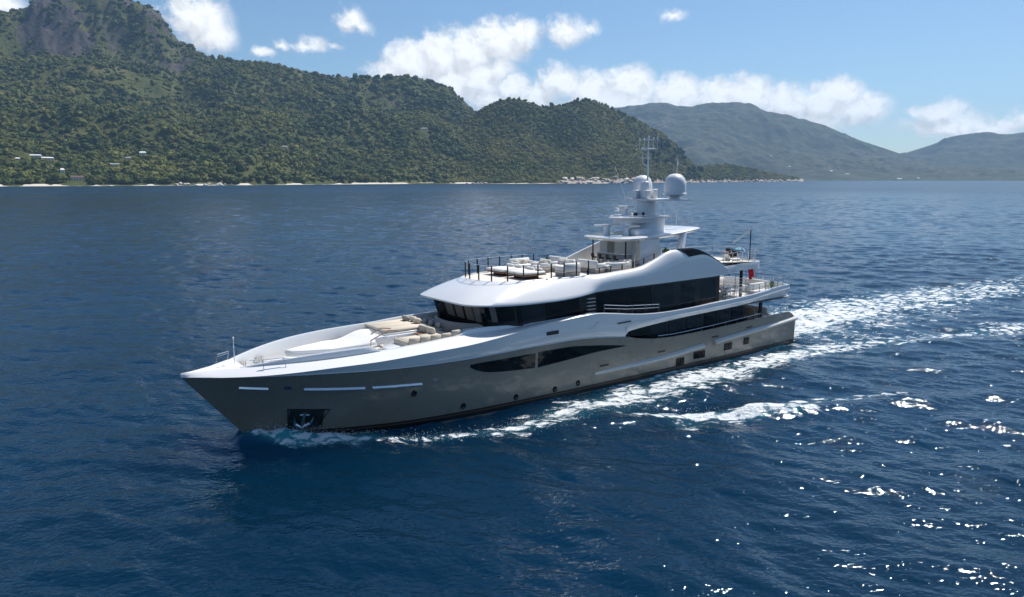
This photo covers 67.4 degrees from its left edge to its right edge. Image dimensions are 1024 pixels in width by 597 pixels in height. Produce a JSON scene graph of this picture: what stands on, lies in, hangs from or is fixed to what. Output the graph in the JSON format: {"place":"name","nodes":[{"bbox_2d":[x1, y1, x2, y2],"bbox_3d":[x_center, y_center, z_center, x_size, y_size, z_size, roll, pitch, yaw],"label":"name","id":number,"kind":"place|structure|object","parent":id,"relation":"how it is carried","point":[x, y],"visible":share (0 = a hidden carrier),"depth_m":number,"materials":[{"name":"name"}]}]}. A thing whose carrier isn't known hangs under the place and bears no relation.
{"place":"outdoors","nodes":[
{"label":"outdoors","id":0,"kind":"place"},
{"bbox_2d":[0,0,471,185],"bbox_3d":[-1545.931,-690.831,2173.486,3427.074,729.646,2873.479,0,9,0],"label":"mountain","id":1,"kind":"structure","parent":0,"point":[53,38],"depth_m":2702.61,"materials":[{"name":"green plant"}]},
{"bbox_2d":[24,177,34,183],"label":"tree","id":2,"kind":"object","parent":1,"relation":"on","point":[29,180],"visible":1,"depth_m":1535.53,"materials":[{"name":"green plant"}]},
{"bbox_2d":[29,154,41,157],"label":"house","id":3,"kind":"structure","parent":1,"relation":"on","point":[36,155],"depth_m":1781.18,"materials":[{"name":"white concrete"}]},
{"bbox_2d":[30,174,41,180],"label":"tree","id":4,"kind":"object","parent":1,"relation":"on","point":[36,177],"visible":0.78,"depth_m":1551.22,"materials":[{"name":"green plant"}]},
{"bbox_2d":[50,173,63,181],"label":"tree","id":5,"kind":"object","parent":1,"relation":"on","point":[57,176],"visible":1,"depth_m":1567.55,"materials":[{"name":"green plant"}]},
{"bbox_2d":[60,175,68,181],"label":"tree","id":6,"kind":"object","parent":1,"relation":"on","point":[66,178],"visible":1,"depth_m":1578.21,"materials":[{"name":"green plant"}]},
{"bbox_2d":[70,176,84,179],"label":"house","id":7,"kind":"structure","parent":1,"relation":"on","point":[77,177],"depth_m":1605.99,"materials":[{"name":"grey glass"}]},
{"bbox_2d":[134,176,141,180],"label":"tree","id":8,"kind":"object","parent":1,"relation":"on","point":[137,178],"visible":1,"depth_m":1643.71,"materials":[{"name":"green plant"}]},
{"bbox_2d":[148,176,157,180],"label":"tree","id":9,"kind":"object","parent":1,"relation":"on","point":[152,178],"visible":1,"depth_m":1655.57,"materials":[{"name":"green plant"}]},
{"bbox_2d":[166,173,176,180],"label":"tree","id":10,"kind":"object","parent":1,"relation":"on","point":[172,177],"visible":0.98,"depth_m":1680.22,"materials":[{"name":"green plant"}]},
{"bbox_2d":[183,175,190,180],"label":"tree","id":11,"kind":"object","parent":1,"relation":"on","point":[187,177],"visible":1,"depth_m":1688.69,"materials":[{"name":"green plant"}]},
{"bbox_2d":[207,170,219,179],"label":"tree","id":12,"kind":"object","parent":1,"relation":"on","point":[213,174],"visible":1,"depth_m":1729.49,"materials":[{"name":"green plant"}]},
{"bbox_2d":[0,0,475,184],"bbox_3d":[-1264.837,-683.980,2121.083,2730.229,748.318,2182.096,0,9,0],"label":"mountain forest","id":13,"kind":"object","parent":1,"relation":"on","point":[99,155],"visible":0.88,"depth_m":2316.72,"materials":[{"name":"green plant"}]},
{"bbox_2d":[248,173,255,179],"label":"tree","id":14,"kind":"object","parent":1,"relation":"on","point":[250,176],"visible":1,"depth_m":1792.81,"materials":[{"name":"green plant"}]},
{"bbox_2d":[339,175,346,181],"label":"tree","id":15,"kind":"object","parent":1,"relation":"on","point":[344,177],"visible":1,"depth_m":2007.15,"materials":[{"name":"green plant"}]},
{"bbox_2d":[356,174,363,180],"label":"tree","id":16,"kind":"object","parent":1,"relation":"on","point":[360,176],"visible":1,"depth_m":2046.75,"materials":[{"name":"green plant"}]},
{"bbox_2d":[363,174,370,180],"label":"tree","id":17,"kind":"object","parent":1,"relation":"on","point":[367,176],"visible":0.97,"depth_m":2058.76,"materials":[{"name":"green plant"}]},
{"bbox_2d":[0,182,568,185],"bbox_3d":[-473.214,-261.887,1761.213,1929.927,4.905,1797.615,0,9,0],"label":"beach","id":18,"kind":"structure","parent":0,"point":[285,184],"depth_m":1869.17,"materials":[{"name":"beige sand"}]},
{"bbox_2d":[0,181,1023,596],"bbox_3d":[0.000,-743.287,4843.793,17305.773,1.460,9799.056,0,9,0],"label":"sea","id":19,"kind":"structure","parent":0,"point":[878,451],"depth_m":49.61,"materials":[{"name":"liquid"}]},
{"bbox_2d":[180,135,798,433],"bbox_3d":[3.598,-2.433,59.788,56.314,20.800,9.628,-7,11,-37],"label":"yacht","id":20,"kind":"object","parent":19,"relation":"on","point":[651,312],"visible":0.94,"depth_m":54.07,"materials":[{"name":"grey paint"}]},
{"bbox_2d":[285,329,377,356],"bbox_3d":[-11.769,3.078,49.289,5.760,1.661,2.660,-7,11,-37],"label":"covered tender","id":21,"kind":"object","parent":20,"relation":"on","point":[359,338],"visible":0.82,"depth_m":48.96,"materials":[{"name":"white fabric"}]},
{"bbox_2d":[362,315,429,335],"bbox_3d":[-8.024,1.905,53.444,3.790,1.002,3.350,-7,11,-37],"label":"sunpad","id":22,"kind":"object","parent":20,"relation":"on","point":[406,324],"visible":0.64,"depth_m":52.91,"materials":[{"name":"beige fabric"}]},
{"bbox_2d":[394,332,450,345],"bbox_3d":[-5.867,2.608,50.402,3.320,0.665,1.970,-7,11,-37],"label":"sofa","id":23,"kind":"object","parent":20,"relation":"on","point":[410,340],"visible":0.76,"depth_m":49.68,"materials":[{"name":"beige fabric"}]},
{"bbox_2d":[422,316,442,330],"bbox_3d":[-5.838,2.018,54.760,0.943,1.100,2.600,-7,11,-37],"label":"sofa","id":24,"kind":"object","parent":20,"relation":"on","point":[435,323],"visible":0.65,"depth_m":54.66,"materials":[{"name":"grey fabric"}]},
{"bbox_2d":[418,324,446,333],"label":"sofa","id":25,"kind":"object","parent":20,"relation":"on","point":[426,329],"visible":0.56,"depth_m":52.04,"materials":[{"name":"grey fabric"}]},
{"bbox_2d":[450,326,481,336],"bbox_3d":[-3.189,2.455,51.428,2.600,1.030,0.905,-7,11,-37],"label":"sofa","id":26,"kind":"object","parent":20,"relation":"on","point":[455,332],"visible":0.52,"depth_m":50.54,"materials":[{"name":"beige fabric"}]},
{"bbox_2d":[485,263,524,275],"bbox_3d":[-0.488,-2.191,58.148,2.300,0.729,2.200,-7,11,-37],"label":"sunbed","id":27,"kind":"object","parent":20,"relation":"on","point":[499,270],"visible":0.83,"depth_m":57.67,"materials":[{"name":"white fabric"}]},
{"bbox_2d":[509,257,536,268],"bbox_3d":[0.846,-2.652,60.314,2.000,0.970,1.210,-7,11,-37],"label":"lounge sofa","id":28,"kind":"object","parent":20,"relation":"on","point":[526,261],"visible":0.59,"depth_m":60.38,"materials":[{"name":"grey fabric"}]},
{"bbox_2d":[506,266,545,278],"bbox_3d":[1.023,-1.883,56.180,2.200,0.729,2.100,-7,11,-37],"label":"sunbed","id":29,"kind":"object","parent":20,"relation":"on","point":[530,272],"visible":0.83,"depth_m":55.72,"materials":[{"name":"white fabric"}]},
{"bbox_2d":[531,259,550,272],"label":"lounge sofa","id":30,"kind":"object","parent":20,"relation":"on","point":[545,266],"visible":0.7,"depth_m":59.34,"materials":[{"name":"grey fabric"}]},
{"bbox_2d":[549,255,574,261],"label":"lounge sofa","id":31,"kind":"object","parent":20,"relation":"on","point":[553,258],"visible":0.23,"depth_m":62.02,"materials":[{"name":"grey fabric"}]},
{"bbox_2d":[551,258,574,271],"bbox_3d":[3.916,-2.565,59.758,1.110,0.970,1.800,-7,11,-37],"label":"lounge sofa","id":32,"kind":"object","parent":20,"relation":"on","point":[557,263],"visible":0.33,"depth_m":59.94,"materials":[{"name":"grey fabric"}]},
{"bbox_2d":[555,262,579,276],"bbox_3d":[4.169,-2.205,57.460,1.600,0.970,1.210,-7,11,-37],"label":"lounge sofa","id":33,"kind":"object","parent":20,"relation":"on","point":[570,269],"visible":0.83,"depth_m":56.98,"materials":[{"name":"grey fabric"}]},
{"bbox_2d":[577,259,605,272],"bbox_3d":[6.189,-2.560,59.725,1.110,0.970,2.200,-7,11,-37],"label":"lounge sofa","id":34,"kind":"object","parent":20,"relation":"on","point":[592,265],"visible":0.78,"depth_m":59.06,"materials":[{"name":"grey fabric"}]},
{"bbox_2d":[603,259,631,271],"bbox_3d":[8.235,-2.559,60.026,2.410,0.874,0.900,-7,11,-37],"label":"lounge sofa","id":35,"kind":"object","parent":20,"relation":"on","point":[618,266],"visible":0.84,"depth_m":59.69,"materials":[{"name":"grey fabric"}]},
{"bbox_2d":[719,277,724,289],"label":"outdoor sofa","id":36,"kind":"object","parent":20,"relation":"on","point":[722,280],"visible":0.2,"depth_m":75.81,"materials":[{"name":"white fabric"}]},
{"bbox_2d":[722,254,739,260],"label":"lounge chair","id":37,"kind":"object","parent":20,"relation":"on","point":[726,257],"visible":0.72,"depth_m":69.34,"materials":[{"name":"fabric"}]},
{"bbox_2d":[730,251,736,257],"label":"dining chair","id":38,"kind":"object","parent":20,"relation":"on","point":[734,255],"visible":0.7,"depth_m":70.37,"materials":[{"name":"brown metal"}]},
{"bbox_2d":[734,246,744,257],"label":"parasol","id":39,"kind":"object","parent":20,"relation":"on","point":[739,249],"visible":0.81,"depth_m":71.16,"materials":[{"name":"fabric"}]},
{"bbox_2d":[738,278,764,291],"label":"outdoor sofa","id":40,"kind":"object","parent":20,"relation":"on","point":[746,280],"visible":0.39,"depth_m":74.78,"materials":[{"name":"white fabric"}]},
{"bbox_2d":[748,269,756,280],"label":"ensign","id":41,"kind":"object","parent":20,"relation":"attached to","point":[750,273],"visible":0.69,"depth_m":74.78,"materials":[{"name":"red fabric"}]},
{"bbox_2d":[747,282,766,294],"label":"outdoor sofa","id":42,"kind":"object","parent":20,"relation":"on","point":[756,289],"visible":0.55,"depth_m":71.44,"materials":[{"name":"white fabric"}]},
{"bbox_2d":[766,281,776,288],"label":"potted plant","id":43,"kind":"object","parent":20,"relation":"on","point":[772,282],"visible":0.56,"depth_m":72.91,"materials":[{"name":"green plant"}]},
{"bbox_2d":[260,280,970,441],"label":"sea spray","id":44,"kind":"object","parent":19,"relation":"on","point":[603,397],"visible":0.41,"depth_m":52.87,"materials":[{"name":"white liquid"}]},
{"bbox_2d":[0,0,1023,152],"label":"sky","id":45,"kind":"structure","parent":0,"point":[898,76],"materials":[{"name":"blue"}]},
{"bbox_2d":[411,99,803,183],"bbox_3d":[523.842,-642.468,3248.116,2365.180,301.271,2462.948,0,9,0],"label":"wooded headland","id":46,"kind":"structure","parent":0,"point":[600,160],"depth_m":2645.71,"materials":[{"name":"green plant"}]},
{"bbox_2d":[434,97,799,182],"bbox_3d":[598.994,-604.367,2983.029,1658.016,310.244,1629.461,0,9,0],"label":"headland forest","id":47,"kind":"object","parent":46,"relation":"on","point":[714,172],"visible":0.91,"depth_m":2614.42,"materials":[{"name":"green plant"}]},
{"bbox_2d":[719,285,733,294],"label":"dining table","id":48,"kind":"object","parent":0,"point":[725,287],"visible":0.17,"depth_m":72.65,"materials":[{"name":"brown wood"}]},
{"bbox_2d":[744,307,754,320],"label":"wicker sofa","id":49,"kind":"object","parent":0,"point":[749,311],"visible":0.38,"depth_m":70.54,"materials":[{"name":"wicker"}]},
{"bbox_2d":[745,305,766,317],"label":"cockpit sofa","id":50,"kind":"object","parent":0,"point":[764,311],"visible":0.23,"depth_m":72.83,"materials":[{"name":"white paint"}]},
{"bbox_2d":[614,102,1023,180],"bbox_3d":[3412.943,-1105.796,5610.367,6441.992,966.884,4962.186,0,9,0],"label":"mountain","id":51,"kind":"structure","parent":0,"point":[744,134],"depth_m":6345.30,"materials":[{"name":"green plant"}]},
{"bbox_2d":[899,132,1023,168],"bbox_3d":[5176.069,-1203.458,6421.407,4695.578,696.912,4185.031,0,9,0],"label":"farther mountain","id":52,"kind":"structure","parent":0,"point":[988,150],"depth_m":7066.80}
]}

